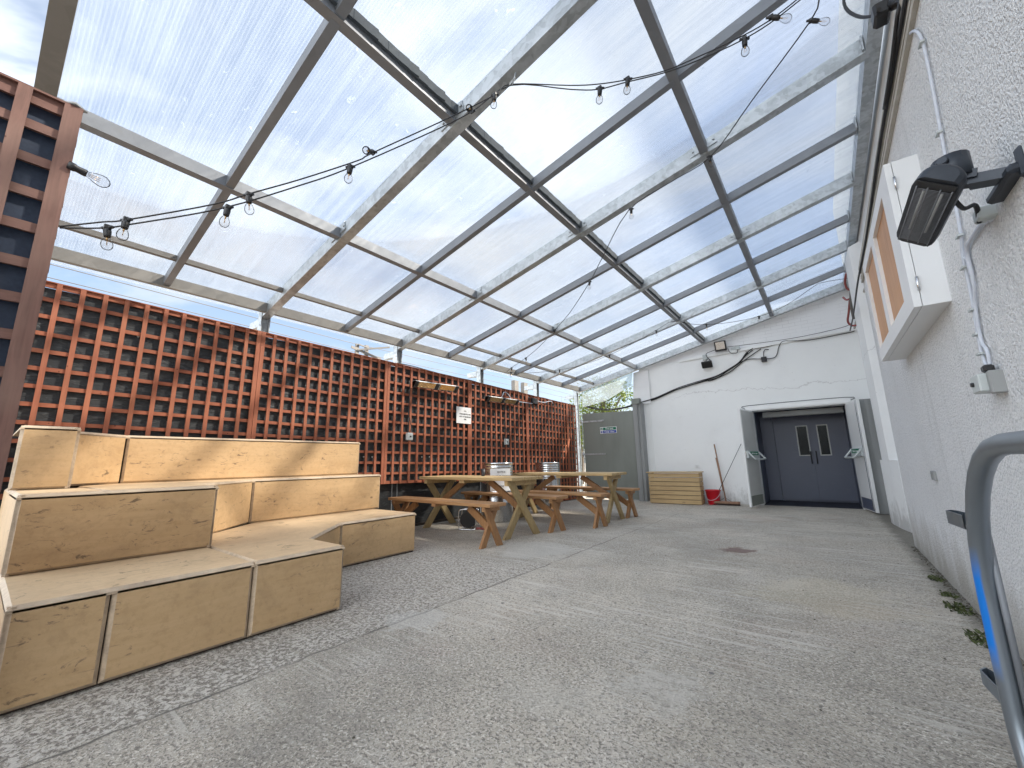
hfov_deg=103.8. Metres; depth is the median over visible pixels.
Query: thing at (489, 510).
bench
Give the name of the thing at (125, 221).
festoon string
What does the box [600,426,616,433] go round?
fire exit sign
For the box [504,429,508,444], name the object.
switch box
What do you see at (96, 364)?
garden trellis
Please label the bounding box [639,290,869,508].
end wall
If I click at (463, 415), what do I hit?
notice board
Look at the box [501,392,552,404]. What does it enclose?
cable
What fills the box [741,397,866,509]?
door frame
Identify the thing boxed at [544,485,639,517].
bench
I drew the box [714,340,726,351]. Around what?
floodlight
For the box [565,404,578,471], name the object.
garden trellis
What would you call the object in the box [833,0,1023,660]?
rendered wall
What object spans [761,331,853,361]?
cable
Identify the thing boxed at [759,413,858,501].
doors
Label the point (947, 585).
gravel
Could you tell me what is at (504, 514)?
steel barrel
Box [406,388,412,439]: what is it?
switch box
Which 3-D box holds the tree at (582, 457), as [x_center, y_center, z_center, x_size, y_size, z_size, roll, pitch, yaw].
[2.937,2.382,17.952,3.700,4.085,3.658,-9,-14,37]
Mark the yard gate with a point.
(611, 452)
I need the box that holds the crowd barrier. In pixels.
[946,430,1023,767]
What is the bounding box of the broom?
[713,444,740,505]
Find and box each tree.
[568,393,606,483]
[570,372,632,443]
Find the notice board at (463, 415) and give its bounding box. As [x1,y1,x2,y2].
[456,406,470,423]
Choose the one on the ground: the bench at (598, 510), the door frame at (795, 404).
the bench at (598, 510)
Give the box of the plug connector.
[842,0,897,28]
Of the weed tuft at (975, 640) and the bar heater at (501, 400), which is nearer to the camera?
the weed tuft at (975, 640)
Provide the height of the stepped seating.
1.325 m
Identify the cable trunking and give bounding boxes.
[849,0,919,330]
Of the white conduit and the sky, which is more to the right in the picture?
the white conduit
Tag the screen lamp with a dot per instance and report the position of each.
(72, 166)
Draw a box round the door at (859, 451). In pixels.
[844,399,879,512]
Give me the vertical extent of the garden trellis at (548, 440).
1.973 m
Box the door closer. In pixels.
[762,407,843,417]
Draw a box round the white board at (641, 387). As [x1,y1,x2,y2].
[633,369,650,403]
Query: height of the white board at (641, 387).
0.920 m
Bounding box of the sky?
[0,0,843,462]
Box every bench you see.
[388,496,505,548]
[461,491,567,532]
[513,489,609,528]
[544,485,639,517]
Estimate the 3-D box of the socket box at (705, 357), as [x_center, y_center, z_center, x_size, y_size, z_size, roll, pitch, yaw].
[4.768,-0.679,9.709,0.311,0.250,0.052,-9,-14,37]
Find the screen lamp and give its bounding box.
[66,161,110,187]
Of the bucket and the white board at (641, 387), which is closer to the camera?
the bucket
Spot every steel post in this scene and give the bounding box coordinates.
[511,380,518,390]
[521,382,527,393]
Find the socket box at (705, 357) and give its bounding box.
[702,350,714,360]
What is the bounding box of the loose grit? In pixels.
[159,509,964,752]
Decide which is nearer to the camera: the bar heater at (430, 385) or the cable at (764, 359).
the bar heater at (430, 385)
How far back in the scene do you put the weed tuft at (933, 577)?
3.31 m
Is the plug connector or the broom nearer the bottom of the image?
the broom
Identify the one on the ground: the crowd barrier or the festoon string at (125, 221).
the crowd barrier
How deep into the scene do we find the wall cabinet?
2.46 m
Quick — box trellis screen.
[0,72,83,491]
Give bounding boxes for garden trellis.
[0,280,261,498]
[251,331,387,483]
[383,361,469,483]
[470,381,528,475]
[525,394,569,471]
[528,477,570,505]
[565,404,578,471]
[568,476,579,499]
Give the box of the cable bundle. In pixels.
[585,348,760,410]
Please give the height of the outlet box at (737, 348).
0.179 m
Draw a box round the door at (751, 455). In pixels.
[737,408,765,506]
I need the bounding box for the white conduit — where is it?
[909,29,991,364]
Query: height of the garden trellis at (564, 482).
0.611 m
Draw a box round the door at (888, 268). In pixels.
[863,163,921,361]
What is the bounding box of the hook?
[509,72,515,85]
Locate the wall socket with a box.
[930,471,937,479]
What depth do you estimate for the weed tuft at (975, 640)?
2.23 m
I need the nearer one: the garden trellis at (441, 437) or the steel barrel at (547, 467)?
the garden trellis at (441, 437)
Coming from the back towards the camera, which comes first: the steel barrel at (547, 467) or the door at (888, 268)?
the steel barrel at (547, 467)
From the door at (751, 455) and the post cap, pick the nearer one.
the post cap
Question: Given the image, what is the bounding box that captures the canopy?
[34,0,883,512]
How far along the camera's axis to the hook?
2.91 m
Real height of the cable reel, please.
0.326 m
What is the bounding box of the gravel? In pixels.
[911,546,1023,665]
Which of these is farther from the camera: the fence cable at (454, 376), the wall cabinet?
the fence cable at (454, 376)
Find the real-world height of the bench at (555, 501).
0.505 m
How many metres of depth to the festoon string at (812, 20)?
4.33 m
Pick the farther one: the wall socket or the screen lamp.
the wall socket
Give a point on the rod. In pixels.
(730, 466)
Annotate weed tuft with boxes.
[927,574,945,581]
[939,590,960,598]
[942,600,976,615]
[962,628,987,647]
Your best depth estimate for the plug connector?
2.22 m
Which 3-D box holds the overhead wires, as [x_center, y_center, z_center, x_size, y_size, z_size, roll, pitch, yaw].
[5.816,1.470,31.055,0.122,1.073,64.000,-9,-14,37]
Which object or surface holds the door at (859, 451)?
attached to the door frame at (795, 404)
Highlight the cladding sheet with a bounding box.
[859,399,889,514]
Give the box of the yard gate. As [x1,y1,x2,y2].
[581,411,638,499]
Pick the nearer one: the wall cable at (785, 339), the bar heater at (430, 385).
the bar heater at (430, 385)
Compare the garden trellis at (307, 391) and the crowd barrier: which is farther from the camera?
the garden trellis at (307, 391)
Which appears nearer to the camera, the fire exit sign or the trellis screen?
the trellis screen
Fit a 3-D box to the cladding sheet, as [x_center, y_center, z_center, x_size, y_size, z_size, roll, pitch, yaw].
[6.659,1.315,7.418,0.200,2.030,0.660,-9,-14,37]
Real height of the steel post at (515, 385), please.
4.050 m
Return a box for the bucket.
[705,489,720,504]
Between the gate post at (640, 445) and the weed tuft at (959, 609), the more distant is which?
the gate post at (640, 445)
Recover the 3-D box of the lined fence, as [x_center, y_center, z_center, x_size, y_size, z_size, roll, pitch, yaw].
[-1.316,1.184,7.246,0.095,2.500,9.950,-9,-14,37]
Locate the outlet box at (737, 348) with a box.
[728,346,739,353]
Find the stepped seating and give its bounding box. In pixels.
[0,425,415,715]
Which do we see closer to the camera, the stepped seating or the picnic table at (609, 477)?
the stepped seating
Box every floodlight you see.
[701,360,712,368]
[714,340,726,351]
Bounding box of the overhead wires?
[47,264,630,409]
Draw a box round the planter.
[646,471,704,504]
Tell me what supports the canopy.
on the ground
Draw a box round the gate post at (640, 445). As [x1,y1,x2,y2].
[631,398,650,500]
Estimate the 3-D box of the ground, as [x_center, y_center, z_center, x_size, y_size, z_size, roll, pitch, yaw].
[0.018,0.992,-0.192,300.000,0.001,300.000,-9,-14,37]
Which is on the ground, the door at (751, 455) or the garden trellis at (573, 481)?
the garden trellis at (573, 481)
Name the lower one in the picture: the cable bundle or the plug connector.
the cable bundle
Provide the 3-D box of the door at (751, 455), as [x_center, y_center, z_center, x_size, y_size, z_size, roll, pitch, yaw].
[5.140,1.531,8.473,0.800,2.000,0.226,9,-15,-42]
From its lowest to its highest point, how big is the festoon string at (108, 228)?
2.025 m
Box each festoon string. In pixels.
[59,0,799,249]
[60,0,796,240]
[507,0,847,377]
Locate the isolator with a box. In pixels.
[970,364,1007,394]
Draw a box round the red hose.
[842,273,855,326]
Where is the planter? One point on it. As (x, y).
(670, 487)
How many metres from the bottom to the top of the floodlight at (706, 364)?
0.160 m
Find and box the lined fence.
[0,336,565,525]
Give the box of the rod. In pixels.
[719,444,740,489]
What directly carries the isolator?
attached to the rendered wall at (932, 411)
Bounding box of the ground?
[0,463,1023,767]
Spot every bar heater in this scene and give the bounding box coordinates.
[412,380,458,391]
[485,396,519,404]
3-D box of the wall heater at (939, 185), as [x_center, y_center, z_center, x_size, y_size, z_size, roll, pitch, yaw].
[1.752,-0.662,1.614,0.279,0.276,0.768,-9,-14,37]
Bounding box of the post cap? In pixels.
[64,100,87,113]
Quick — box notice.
[490,468,511,490]
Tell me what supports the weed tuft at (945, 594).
on the ground
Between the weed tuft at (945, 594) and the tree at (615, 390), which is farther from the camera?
the tree at (615, 390)
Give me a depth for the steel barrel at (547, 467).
8.69 m
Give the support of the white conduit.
attached to the rendered wall at (932, 411)
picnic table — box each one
[419,475,542,540]
[513,472,626,523]
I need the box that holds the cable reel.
[458,508,484,529]
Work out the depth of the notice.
6.97 m
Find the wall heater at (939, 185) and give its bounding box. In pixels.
[897,145,1023,275]
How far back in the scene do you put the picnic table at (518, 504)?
5.81 m
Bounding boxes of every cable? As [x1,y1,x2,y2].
[398,363,567,403]
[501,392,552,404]
[729,325,847,348]
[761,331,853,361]
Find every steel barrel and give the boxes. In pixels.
[482,462,512,522]
[535,462,560,509]
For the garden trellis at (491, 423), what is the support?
attached to the lined fence
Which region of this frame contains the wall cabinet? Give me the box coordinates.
[863,154,951,361]
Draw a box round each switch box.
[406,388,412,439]
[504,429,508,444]

